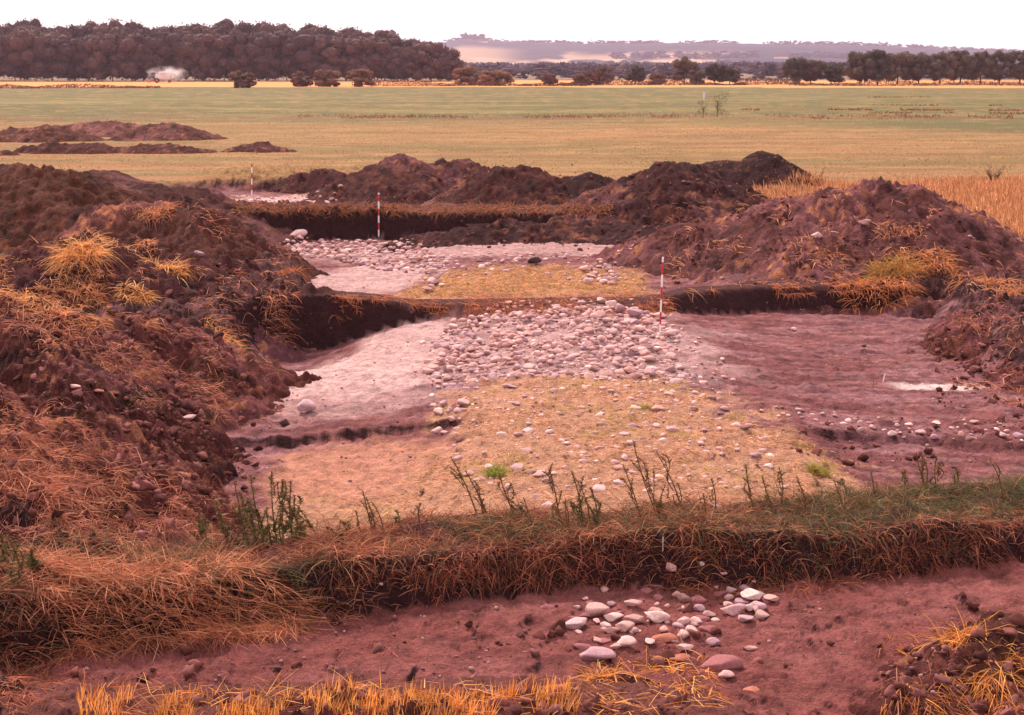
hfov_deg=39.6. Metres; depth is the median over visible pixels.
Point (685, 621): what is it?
stone
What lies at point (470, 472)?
stone
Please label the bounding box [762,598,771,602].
stone
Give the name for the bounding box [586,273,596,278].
stone
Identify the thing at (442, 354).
stone
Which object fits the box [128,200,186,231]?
straw tuft
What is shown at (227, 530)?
weed
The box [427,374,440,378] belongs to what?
stone
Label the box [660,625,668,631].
stone
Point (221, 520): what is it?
weed
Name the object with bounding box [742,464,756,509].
weed
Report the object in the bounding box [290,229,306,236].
stone
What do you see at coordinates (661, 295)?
ranging pole
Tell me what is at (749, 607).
stone
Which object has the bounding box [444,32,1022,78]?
treeline
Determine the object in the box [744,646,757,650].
stone
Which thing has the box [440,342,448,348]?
stone
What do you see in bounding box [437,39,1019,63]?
hills
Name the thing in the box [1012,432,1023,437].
stone
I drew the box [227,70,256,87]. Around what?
bush
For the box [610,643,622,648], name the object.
stone
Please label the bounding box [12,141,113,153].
spoil heap
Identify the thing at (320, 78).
bush
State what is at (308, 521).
weed
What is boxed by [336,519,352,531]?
weed
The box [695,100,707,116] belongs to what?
meadow bush
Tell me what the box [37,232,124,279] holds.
straw tuft
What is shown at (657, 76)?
bush
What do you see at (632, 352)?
stone
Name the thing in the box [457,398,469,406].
stone
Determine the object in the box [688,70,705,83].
bush
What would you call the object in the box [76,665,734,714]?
cut stubble
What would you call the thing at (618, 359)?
stone
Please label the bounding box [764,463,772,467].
stone
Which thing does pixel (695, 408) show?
stone
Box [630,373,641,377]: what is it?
stone
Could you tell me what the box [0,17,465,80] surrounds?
woodland
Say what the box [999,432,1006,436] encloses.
stone
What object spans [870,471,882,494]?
weed
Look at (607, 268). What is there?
stone
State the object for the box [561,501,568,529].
weed
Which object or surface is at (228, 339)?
straw tuft
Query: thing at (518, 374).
stone
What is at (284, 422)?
stone
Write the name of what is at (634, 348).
stone
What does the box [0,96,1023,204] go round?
field grass
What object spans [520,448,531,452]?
stone
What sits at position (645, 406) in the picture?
grass tuft
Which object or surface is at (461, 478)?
weed
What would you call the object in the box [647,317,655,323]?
stone
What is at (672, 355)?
stone
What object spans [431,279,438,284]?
stone
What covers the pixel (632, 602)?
stone
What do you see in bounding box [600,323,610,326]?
stone
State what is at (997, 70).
tree
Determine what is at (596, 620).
stone
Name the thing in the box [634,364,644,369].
stone
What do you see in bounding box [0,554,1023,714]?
trench floor
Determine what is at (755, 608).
stone
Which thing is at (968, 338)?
spoil heap
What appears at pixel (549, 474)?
weed
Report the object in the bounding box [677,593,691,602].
stone
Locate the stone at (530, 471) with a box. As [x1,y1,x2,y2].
[526,469,535,473]
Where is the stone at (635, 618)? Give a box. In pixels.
[624,614,644,623]
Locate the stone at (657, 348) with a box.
[654,346,661,350]
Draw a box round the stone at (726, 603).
[723,601,733,606]
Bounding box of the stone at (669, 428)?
[666,426,677,430]
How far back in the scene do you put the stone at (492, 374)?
25.12 m
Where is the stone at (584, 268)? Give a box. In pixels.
[579,265,590,270]
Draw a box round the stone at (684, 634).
[677,629,690,638]
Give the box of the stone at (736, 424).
[730,422,740,426]
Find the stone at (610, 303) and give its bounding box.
[605,300,616,307]
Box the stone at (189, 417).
[183,414,195,419]
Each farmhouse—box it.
[477,39,487,42]
[700,57,713,61]
[774,54,789,58]
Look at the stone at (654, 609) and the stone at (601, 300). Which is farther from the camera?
the stone at (601, 300)
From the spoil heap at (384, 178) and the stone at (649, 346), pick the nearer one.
the stone at (649, 346)
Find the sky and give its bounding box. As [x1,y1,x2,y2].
[0,0,1023,51]
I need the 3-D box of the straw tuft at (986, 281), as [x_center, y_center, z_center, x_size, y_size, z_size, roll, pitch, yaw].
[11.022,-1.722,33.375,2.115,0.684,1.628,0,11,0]
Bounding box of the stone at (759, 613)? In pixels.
[755,609,769,619]
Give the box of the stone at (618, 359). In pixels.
[612,356,623,361]
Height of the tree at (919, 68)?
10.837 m
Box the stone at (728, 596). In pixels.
[724,594,733,599]
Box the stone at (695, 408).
[688,406,697,410]
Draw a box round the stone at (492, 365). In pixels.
[488,363,497,367]
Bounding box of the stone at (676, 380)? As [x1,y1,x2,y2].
[669,378,682,383]
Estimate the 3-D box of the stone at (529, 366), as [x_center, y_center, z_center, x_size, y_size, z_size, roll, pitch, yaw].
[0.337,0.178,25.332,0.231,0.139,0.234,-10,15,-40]
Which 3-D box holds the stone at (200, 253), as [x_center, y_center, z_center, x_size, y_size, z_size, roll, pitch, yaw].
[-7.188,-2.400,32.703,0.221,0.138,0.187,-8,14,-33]
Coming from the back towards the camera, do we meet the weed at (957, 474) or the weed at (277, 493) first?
the weed at (957, 474)
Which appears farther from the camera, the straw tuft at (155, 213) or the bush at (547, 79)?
the bush at (547, 79)
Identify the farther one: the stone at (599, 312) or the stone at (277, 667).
the stone at (599, 312)
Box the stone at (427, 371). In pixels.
[422,368,434,373]
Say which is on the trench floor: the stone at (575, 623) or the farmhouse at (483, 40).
the stone at (575, 623)
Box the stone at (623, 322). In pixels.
[619,321,628,324]
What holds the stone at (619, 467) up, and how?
on the excavated ground at (367, 430)
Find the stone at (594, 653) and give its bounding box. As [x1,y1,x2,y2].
[579,646,615,660]
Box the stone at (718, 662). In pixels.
[702,654,742,670]
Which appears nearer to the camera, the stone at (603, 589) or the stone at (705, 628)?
the stone at (705, 628)
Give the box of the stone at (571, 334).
[566,333,576,339]
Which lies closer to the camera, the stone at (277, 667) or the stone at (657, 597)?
the stone at (277, 667)
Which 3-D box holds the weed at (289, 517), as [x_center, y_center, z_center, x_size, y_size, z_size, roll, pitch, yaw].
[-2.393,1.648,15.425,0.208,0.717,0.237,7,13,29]
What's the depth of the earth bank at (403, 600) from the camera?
15.30 m
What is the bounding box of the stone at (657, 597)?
[653,594,663,601]
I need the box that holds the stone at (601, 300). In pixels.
[597,297,606,302]
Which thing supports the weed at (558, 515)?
on the earth bank at (403, 600)
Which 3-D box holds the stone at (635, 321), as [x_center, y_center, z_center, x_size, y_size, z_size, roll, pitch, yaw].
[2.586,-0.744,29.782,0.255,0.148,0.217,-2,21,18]
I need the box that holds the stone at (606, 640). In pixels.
[599,638,610,643]
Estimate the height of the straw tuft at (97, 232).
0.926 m
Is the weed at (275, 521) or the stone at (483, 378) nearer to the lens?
the weed at (275, 521)
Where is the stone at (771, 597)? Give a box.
[763,594,778,601]
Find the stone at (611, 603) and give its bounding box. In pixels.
[607,601,615,605]
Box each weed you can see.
[0,534,26,588]
[25,548,43,573]
[196,511,212,543]
[212,500,230,545]
[220,524,246,546]
[232,482,254,546]
[241,499,261,548]
[246,474,268,538]
[259,510,276,544]
[268,471,285,540]
[275,481,291,539]
[276,513,293,544]
[281,480,302,538]
[289,519,307,541]
[290,495,305,526]
[293,508,316,535]
[325,526,351,542]
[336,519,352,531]
[353,509,361,535]
[361,490,378,530]
[366,497,378,535]
[368,501,386,535]
[391,509,401,525]
[409,503,422,522]
[449,456,479,512]
[465,470,487,513]
[476,486,485,515]
[496,472,515,511]
[506,499,527,515]
[519,497,535,524]
[542,463,563,520]
[552,505,562,528]
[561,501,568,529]
[562,498,574,532]
[569,470,589,527]
[575,477,589,522]
[581,486,603,525]
[619,464,641,521]
[631,440,656,510]
[646,482,665,517]
[656,452,684,509]
[660,486,673,511]
[672,493,685,510]
[699,493,709,511]
[708,478,720,510]
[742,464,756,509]
[760,476,776,507]
[775,466,785,504]
[795,475,810,499]
[801,490,809,512]
[832,479,847,511]
[835,478,850,494]
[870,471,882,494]
[899,469,910,487]
[915,452,929,490]
[917,452,928,487]
[928,456,945,485]
[951,470,962,486]
[988,457,1003,498]
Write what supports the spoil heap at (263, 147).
on the ground at (198, 99)
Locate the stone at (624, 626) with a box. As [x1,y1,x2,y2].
[615,621,634,631]
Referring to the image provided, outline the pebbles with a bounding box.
[2,207,1019,693]
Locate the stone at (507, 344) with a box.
[503,342,512,347]
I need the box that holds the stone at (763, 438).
[758,436,767,440]
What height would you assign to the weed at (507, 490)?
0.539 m
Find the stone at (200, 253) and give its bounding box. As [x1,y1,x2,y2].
[194,250,204,255]
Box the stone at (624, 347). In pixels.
[619,345,628,349]
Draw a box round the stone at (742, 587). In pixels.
[739,584,749,590]
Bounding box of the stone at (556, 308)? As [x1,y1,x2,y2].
[552,306,562,310]
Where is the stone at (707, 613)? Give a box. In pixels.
[703,610,715,616]
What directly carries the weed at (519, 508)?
on the earth bank at (403, 600)
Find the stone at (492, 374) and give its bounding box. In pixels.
[489,372,495,376]
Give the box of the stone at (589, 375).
[584,372,595,378]
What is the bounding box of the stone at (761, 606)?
[750,601,766,609]
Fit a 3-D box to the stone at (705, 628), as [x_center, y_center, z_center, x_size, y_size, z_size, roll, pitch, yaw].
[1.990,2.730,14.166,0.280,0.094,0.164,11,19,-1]
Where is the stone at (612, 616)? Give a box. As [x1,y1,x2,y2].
[604,612,623,621]
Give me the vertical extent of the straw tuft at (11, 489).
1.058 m
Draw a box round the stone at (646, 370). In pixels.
[644,368,653,374]
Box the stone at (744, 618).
[738,615,753,621]
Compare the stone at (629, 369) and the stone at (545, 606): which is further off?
the stone at (629, 369)
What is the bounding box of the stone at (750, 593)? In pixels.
[740,588,762,599]
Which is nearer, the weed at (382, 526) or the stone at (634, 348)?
the weed at (382, 526)
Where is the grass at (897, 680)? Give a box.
[891,668,898,714]
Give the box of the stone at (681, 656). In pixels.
[669,653,690,661]
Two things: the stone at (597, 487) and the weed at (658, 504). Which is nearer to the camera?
the weed at (658, 504)
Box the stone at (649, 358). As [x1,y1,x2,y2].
[643,355,656,361]
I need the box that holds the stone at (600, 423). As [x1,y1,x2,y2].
[595,422,606,425]
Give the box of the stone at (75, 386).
[70,384,80,387]
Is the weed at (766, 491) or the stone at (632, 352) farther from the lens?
the stone at (632, 352)
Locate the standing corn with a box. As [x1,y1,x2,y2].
[753,168,1023,236]
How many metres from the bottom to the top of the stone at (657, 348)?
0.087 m
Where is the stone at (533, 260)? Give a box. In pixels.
[528,257,541,263]
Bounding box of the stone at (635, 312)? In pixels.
[627,309,643,316]
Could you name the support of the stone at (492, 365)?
on the excavated ground at (367, 430)
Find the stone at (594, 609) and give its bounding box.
[585,602,609,616]
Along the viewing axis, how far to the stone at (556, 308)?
30.98 m
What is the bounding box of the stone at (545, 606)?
[539,604,553,609]
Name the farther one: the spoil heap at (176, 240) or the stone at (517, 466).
the spoil heap at (176, 240)
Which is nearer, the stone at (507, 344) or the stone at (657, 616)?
the stone at (657, 616)
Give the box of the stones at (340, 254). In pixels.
[242,184,1023,633]
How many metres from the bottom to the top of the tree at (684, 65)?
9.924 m
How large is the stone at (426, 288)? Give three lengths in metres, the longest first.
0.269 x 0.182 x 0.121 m
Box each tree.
[624,65,645,82]
[670,56,700,80]
[705,63,724,82]
[719,66,740,83]
[782,56,808,83]
[803,58,826,83]
[819,62,845,83]
[842,51,878,84]
[863,49,895,83]
[884,51,914,83]
[901,52,931,83]
[926,50,957,81]
[947,50,979,81]
[967,50,996,83]
[983,49,1016,81]
[1006,50,1023,82]
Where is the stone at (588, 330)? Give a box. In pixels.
[583,327,593,333]
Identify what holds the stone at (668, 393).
on the excavated ground at (367, 430)
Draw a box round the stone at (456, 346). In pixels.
[452,344,463,349]
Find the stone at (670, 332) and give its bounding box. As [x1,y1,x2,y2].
[662,329,675,336]
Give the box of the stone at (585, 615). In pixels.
[579,613,593,617]
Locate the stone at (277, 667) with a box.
[271,665,281,670]
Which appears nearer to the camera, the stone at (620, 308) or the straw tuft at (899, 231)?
the stone at (620, 308)
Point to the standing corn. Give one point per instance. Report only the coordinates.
(1010, 194)
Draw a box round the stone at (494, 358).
[491,355,500,362]
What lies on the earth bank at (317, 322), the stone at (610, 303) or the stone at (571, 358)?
the stone at (610, 303)
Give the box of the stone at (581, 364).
[577,362,585,366]
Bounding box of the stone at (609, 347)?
[605,345,614,350]
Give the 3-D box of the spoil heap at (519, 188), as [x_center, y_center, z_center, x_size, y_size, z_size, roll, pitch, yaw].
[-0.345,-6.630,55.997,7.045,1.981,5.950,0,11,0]
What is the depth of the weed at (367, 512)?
15.56 m
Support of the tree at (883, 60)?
on the ground at (198, 99)
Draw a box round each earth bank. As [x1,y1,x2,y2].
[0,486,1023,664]
[227,270,1017,349]
[238,199,565,239]
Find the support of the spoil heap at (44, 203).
on the ground at (198, 99)
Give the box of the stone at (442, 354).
[438,352,446,356]
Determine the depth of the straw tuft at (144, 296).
29.52 m
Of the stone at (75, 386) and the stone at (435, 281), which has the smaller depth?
the stone at (75, 386)
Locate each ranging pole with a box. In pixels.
[251,164,251,195]
[378,193,379,237]
[659,257,663,334]
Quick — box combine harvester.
[145,71,174,82]
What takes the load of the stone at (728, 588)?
on the trench floor
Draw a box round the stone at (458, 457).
[453,455,461,459]
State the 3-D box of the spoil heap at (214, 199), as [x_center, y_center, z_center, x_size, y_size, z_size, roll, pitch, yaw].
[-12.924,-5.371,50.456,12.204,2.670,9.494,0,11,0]
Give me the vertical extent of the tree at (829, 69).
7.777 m
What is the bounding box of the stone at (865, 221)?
[858,219,871,224]
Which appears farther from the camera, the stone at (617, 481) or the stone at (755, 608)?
the stone at (617, 481)
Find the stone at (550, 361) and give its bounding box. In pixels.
[546,359,553,364]
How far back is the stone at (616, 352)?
26.37 m
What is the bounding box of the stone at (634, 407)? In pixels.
[631,405,640,408]
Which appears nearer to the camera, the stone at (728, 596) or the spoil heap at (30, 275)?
the stone at (728, 596)
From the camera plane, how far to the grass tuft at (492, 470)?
18.89 m
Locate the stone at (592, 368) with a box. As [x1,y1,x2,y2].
[589,366,599,370]
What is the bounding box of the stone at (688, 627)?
[685,625,697,631]
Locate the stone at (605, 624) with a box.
[600,622,611,627]
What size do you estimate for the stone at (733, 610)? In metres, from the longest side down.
0.298 x 0.161 x 0.124 m
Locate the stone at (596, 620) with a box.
[593,618,600,623]
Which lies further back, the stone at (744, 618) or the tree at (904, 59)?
the tree at (904, 59)
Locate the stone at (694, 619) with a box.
[690,616,701,622]
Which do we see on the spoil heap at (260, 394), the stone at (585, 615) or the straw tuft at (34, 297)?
the straw tuft at (34, 297)
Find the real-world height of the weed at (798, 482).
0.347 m
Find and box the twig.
[677,628,699,673]
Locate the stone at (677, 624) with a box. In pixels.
[672,622,684,627]
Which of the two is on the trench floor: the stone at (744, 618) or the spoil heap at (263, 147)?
the stone at (744, 618)
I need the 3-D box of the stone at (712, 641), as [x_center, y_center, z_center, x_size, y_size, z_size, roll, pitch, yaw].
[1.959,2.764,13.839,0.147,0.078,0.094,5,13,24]
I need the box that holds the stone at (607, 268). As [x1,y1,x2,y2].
[604,266,612,270]
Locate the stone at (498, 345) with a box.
[494,342,502,348]
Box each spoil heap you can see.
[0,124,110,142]
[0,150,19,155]
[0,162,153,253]
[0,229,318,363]
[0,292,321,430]
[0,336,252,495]
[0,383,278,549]
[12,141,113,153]
[52,120,141,136]
[53,200,329,282]
[80,169,311,245]
[109,122,228,140]
[111,142,219,153]
[221,141,297,152]
[256,672,747,714]
[267,168,342,193]
[305,153,490,204]
[377,218,675,252]
[431,164,569,204]
[540,161,770,225]
[560,172,613,199]
[592,176,1023,319]
[701,151,822,188]
[848,611,1023,714]
[915,297,1023,408]
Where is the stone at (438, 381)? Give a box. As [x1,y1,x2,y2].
[434,379,443,383]
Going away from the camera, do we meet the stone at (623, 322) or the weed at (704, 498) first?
the weed at (704, 498)
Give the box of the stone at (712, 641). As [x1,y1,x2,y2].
[706,637,720,645]
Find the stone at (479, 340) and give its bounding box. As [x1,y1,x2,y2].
[476,338,484,342]
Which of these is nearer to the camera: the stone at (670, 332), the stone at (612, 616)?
the stone at (612, 616)
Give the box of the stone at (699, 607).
[693,604,704,611]
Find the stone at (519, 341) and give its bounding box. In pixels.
[514,338,523,343]
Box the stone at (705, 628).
[699,625,718,634]
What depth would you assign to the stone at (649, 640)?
13.77 m
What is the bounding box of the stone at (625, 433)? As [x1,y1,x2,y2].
[619,432,629,435]
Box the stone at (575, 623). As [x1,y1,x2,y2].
[566,617,586,629]
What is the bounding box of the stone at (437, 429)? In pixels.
[430,426,442,432]
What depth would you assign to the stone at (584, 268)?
37.39 m
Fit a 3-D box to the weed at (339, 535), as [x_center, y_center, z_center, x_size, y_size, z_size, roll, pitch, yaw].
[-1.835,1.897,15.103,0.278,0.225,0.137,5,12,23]
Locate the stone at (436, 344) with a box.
[433,342,440,347]
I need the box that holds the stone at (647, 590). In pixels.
[640,587,653,593]
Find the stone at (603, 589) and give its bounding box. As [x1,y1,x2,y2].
[600,586,608,591]
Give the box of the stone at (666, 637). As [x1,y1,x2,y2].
[651,633,676,642]
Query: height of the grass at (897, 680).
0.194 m
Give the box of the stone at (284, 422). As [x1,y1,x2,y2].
[278,419,288,426]
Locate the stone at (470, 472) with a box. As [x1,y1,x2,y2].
[463,470,474,475]
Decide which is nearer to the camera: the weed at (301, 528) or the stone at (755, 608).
the stone at (755, 608)
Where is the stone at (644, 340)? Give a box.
[639,337,648,343]
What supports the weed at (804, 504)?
on the earth bank at (403, 600)
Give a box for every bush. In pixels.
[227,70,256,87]
[289,70,313,86]
[312,69,341,86]
[345,68,374,86]
[451,65,483,84]
[476,69,514,85]
[539,73,557,84]
[570,71,597,84]
[593,66,615,84]
[648,73,667,84]
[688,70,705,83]
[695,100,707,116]
[703,90,728,116]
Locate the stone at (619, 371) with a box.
[614,369,624,373]
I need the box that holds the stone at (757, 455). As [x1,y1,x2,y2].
[749,452,760,457]
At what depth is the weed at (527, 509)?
15.77 m
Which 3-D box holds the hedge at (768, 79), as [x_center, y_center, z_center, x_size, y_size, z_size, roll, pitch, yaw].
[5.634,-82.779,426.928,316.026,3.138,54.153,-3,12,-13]
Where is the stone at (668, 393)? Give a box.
[664,391,674,396]
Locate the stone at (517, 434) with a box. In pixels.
[513,432,522,436]
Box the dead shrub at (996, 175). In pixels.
[985,164,1005,180]
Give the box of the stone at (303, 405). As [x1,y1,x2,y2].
[297,399,315,411]
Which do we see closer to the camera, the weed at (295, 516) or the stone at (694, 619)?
the stone at (694, 619)
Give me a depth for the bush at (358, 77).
410.28 m
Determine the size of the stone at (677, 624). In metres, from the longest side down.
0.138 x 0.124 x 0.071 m
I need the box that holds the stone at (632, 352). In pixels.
[627,350,639,354]
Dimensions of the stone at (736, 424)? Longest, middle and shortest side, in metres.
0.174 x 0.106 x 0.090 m
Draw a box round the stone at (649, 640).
[645,638,654,643]
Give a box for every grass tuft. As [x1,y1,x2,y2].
[479,462,512,477]
[636,403,651,408]
[782,438,827,451]
[800,460,841,478]
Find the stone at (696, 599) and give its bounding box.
[690,595,706,603]
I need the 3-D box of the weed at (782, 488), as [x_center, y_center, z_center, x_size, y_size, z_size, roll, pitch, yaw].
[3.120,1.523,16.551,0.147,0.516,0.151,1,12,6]
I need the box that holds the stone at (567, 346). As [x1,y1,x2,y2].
[563,343,573,348]
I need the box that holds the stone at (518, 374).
[514,372,525,376]
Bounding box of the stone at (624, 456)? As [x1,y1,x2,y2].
[621,454,627,459]
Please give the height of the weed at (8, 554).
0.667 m
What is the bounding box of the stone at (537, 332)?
[531,330,542,335]
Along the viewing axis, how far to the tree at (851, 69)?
450.19 m
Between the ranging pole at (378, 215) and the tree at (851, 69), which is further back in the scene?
the tree at (851, 69)
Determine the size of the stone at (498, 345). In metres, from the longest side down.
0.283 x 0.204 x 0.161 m
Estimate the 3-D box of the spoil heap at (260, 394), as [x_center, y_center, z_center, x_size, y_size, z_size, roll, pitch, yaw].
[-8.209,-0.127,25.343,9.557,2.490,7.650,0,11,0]
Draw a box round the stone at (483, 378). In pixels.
[478,377,487,381]
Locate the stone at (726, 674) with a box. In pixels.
[718,670,734,677]
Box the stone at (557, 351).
[551,348,563,353]
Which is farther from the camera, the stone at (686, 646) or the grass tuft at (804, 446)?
the grass tuft at (804, 446)
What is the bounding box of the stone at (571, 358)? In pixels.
[565,355,575,361]
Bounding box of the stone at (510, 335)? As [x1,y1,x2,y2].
[507,333,519,338]
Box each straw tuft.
[0,287,85,312]
[0,439,103,528]
[1,303,109,352]
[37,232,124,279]
[71,225,108,244]
[105,278,169,307]
[106,238,138,251]
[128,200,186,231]
[131,237,161,253]
[133,248,202,285]
[195,314,249,347]
[274,265,312,281]
[564,659,638,682]
[619,645,714,676]
[654,680,701,689]
[835,271,918,314]
[855,246,930,282]
[873,219,928,243]
[896,245,967,278]
[909,605,1023,659]
[939,270,1023,293]
[960,657,1023,713]
[981,281,1023,297]
[986,639,1023,680]
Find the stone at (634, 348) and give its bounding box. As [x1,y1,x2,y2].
[630,346,638,350]
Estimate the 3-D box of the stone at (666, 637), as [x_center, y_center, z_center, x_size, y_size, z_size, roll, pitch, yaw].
[1.471,2.739,13.887,0.282,0.083,0.142,-8,7,3]
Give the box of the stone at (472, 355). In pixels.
[470,353,478,357]
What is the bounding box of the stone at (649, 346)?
[644,344,653,348]
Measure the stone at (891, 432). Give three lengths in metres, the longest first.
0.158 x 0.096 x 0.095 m
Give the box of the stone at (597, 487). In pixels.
[592,484,605,490]
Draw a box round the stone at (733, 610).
[720,603,745,615]
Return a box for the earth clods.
[0,156,1023,714]
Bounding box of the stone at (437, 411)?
[433,408,442,414]
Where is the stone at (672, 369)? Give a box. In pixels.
[665,366,675,372]
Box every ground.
[0,73,1023,714]
[217,188,1023,543]
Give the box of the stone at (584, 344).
[581,341,587,346]
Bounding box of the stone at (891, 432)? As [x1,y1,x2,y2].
[888,430,897,435]
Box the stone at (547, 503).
[540,501,552,508]
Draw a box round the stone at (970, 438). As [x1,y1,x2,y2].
[966,436,977,440]
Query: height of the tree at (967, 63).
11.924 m
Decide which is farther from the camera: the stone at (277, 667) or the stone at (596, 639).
the stone at (596, 639)
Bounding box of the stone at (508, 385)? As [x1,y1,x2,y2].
[502,383,517,387]
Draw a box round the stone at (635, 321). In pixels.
[630,319,640,324]
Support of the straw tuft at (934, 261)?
on the spoil heap at (760, 231)
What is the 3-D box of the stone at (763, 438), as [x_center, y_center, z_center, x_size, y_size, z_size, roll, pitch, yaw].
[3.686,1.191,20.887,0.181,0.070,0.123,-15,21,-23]
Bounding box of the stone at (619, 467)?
[614,465,623,469]
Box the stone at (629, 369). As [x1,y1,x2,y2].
[623,366,635,372]
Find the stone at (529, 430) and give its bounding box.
[522,428,533,432]
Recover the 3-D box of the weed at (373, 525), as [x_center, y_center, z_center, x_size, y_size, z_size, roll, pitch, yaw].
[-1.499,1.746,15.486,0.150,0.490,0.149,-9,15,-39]
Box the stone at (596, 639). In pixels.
[593,636,602,643]
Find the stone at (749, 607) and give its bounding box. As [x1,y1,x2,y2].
[744,603,752,610]
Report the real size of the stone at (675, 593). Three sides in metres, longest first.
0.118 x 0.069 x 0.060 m
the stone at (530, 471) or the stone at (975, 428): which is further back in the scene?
the stone at (975, 428)
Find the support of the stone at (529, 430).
on the excavated ground at (367, 430)
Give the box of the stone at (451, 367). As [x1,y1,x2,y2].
[446,365,456,368]
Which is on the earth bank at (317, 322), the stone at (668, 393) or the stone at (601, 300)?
the stone at (601, 300)
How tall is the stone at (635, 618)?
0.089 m
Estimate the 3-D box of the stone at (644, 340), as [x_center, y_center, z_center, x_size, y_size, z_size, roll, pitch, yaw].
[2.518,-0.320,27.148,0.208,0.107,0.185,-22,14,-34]
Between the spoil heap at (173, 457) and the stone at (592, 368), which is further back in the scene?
the stone at (592, 368)
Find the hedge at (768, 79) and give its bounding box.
[0,76,1023,88]
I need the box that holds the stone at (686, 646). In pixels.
[676,644,693,649]
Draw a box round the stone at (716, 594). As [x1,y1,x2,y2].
[713,590,729,597]
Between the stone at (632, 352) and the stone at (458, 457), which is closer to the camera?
the stone at (458, 457)
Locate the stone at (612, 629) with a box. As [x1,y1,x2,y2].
[602,627,620,632]
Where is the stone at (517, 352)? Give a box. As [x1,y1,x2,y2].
[513,351,522,354]
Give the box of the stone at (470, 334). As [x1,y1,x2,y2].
[465,333,474,336]
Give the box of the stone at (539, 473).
[533,470,546,476]
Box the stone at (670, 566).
[666,562,676,571]
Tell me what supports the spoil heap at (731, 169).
on the ground at (198, 99)
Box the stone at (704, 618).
[695,615,709,621]
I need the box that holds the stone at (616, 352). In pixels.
[611,349,620,355]
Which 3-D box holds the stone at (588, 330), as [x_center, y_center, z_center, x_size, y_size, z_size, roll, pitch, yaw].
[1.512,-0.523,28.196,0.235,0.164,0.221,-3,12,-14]
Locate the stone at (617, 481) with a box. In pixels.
[613,479,623,483]
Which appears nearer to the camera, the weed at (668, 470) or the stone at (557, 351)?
the weed at (668, 470)
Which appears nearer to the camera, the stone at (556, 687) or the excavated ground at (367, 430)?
the stone at (556, 687)
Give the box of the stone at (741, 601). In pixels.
[734,598,748,604]
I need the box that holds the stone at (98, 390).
[93,389,103,392]
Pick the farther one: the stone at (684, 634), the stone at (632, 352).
the stone at (632, 352)
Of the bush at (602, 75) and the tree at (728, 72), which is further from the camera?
the tree at (728, 72)
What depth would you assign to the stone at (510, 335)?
28.41 m
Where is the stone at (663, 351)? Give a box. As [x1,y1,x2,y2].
[657,349,667,353]
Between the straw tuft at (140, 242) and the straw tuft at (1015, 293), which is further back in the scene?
the straw tuft at (140, 242)
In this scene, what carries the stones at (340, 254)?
on the excavated ground at (367, 430)
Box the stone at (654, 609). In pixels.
[648,607,663,611]
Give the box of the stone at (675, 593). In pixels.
[672,591,679,596]
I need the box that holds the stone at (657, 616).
[644,611,670,622]
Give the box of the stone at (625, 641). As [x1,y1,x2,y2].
[617,635,636,646]
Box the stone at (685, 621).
[677,616,690,625]
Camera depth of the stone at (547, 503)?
17.25 m
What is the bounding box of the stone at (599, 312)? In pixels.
[593,310,605,316]
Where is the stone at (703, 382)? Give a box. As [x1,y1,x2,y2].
[699,380,708,384]
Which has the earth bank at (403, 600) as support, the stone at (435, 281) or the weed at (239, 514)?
the weed at (239, 514)
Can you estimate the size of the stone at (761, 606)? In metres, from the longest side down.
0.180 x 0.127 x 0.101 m
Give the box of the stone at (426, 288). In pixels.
[422,286,432,290]
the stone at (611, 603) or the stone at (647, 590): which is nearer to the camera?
the stone at (611, 603)
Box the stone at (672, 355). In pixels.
[665,352,676,358]
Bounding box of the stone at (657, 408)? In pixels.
[651,405,664,410]
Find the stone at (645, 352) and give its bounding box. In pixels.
[639,349,650,355]
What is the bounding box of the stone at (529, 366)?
[523,363,535,368]
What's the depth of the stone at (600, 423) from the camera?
21.02 m
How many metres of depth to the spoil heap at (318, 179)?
64.80 m
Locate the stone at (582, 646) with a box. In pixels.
[572,643,590,650]
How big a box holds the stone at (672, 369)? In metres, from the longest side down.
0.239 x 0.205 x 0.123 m
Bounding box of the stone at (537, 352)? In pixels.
[533,350,540,355]
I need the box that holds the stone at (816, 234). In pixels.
[811,232,821,237]
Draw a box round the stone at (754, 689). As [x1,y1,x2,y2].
[743,686,759,692]
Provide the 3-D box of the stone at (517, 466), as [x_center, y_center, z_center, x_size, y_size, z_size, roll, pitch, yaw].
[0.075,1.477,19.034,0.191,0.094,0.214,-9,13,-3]
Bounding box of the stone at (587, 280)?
[584,277,592,283]
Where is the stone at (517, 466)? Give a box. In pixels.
[511,463,523,470]
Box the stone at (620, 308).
[614,303,626,312]
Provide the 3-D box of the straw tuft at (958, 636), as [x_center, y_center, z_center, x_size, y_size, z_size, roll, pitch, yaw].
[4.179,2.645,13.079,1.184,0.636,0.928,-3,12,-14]
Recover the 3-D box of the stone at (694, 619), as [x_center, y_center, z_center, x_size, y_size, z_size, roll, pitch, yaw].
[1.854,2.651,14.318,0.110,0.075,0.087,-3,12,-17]
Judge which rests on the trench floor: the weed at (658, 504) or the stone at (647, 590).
the stone at (647, 590)
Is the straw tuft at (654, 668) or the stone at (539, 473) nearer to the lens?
the straw tuft at (654, 668)
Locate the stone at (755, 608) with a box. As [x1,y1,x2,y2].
[753,605,759,612]
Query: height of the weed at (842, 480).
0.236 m
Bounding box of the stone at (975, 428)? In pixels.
[972,425,983,431]
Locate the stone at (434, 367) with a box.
[427,364,439,369]
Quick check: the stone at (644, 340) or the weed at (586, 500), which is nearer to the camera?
the weed at (586, 500)
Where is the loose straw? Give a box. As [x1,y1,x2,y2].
[0,174,1023,714]
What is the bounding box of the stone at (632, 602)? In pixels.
[624,599,642,606]
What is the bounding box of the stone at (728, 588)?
[726,586,736,592]
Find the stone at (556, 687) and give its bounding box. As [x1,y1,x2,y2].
[551,684,562,690]

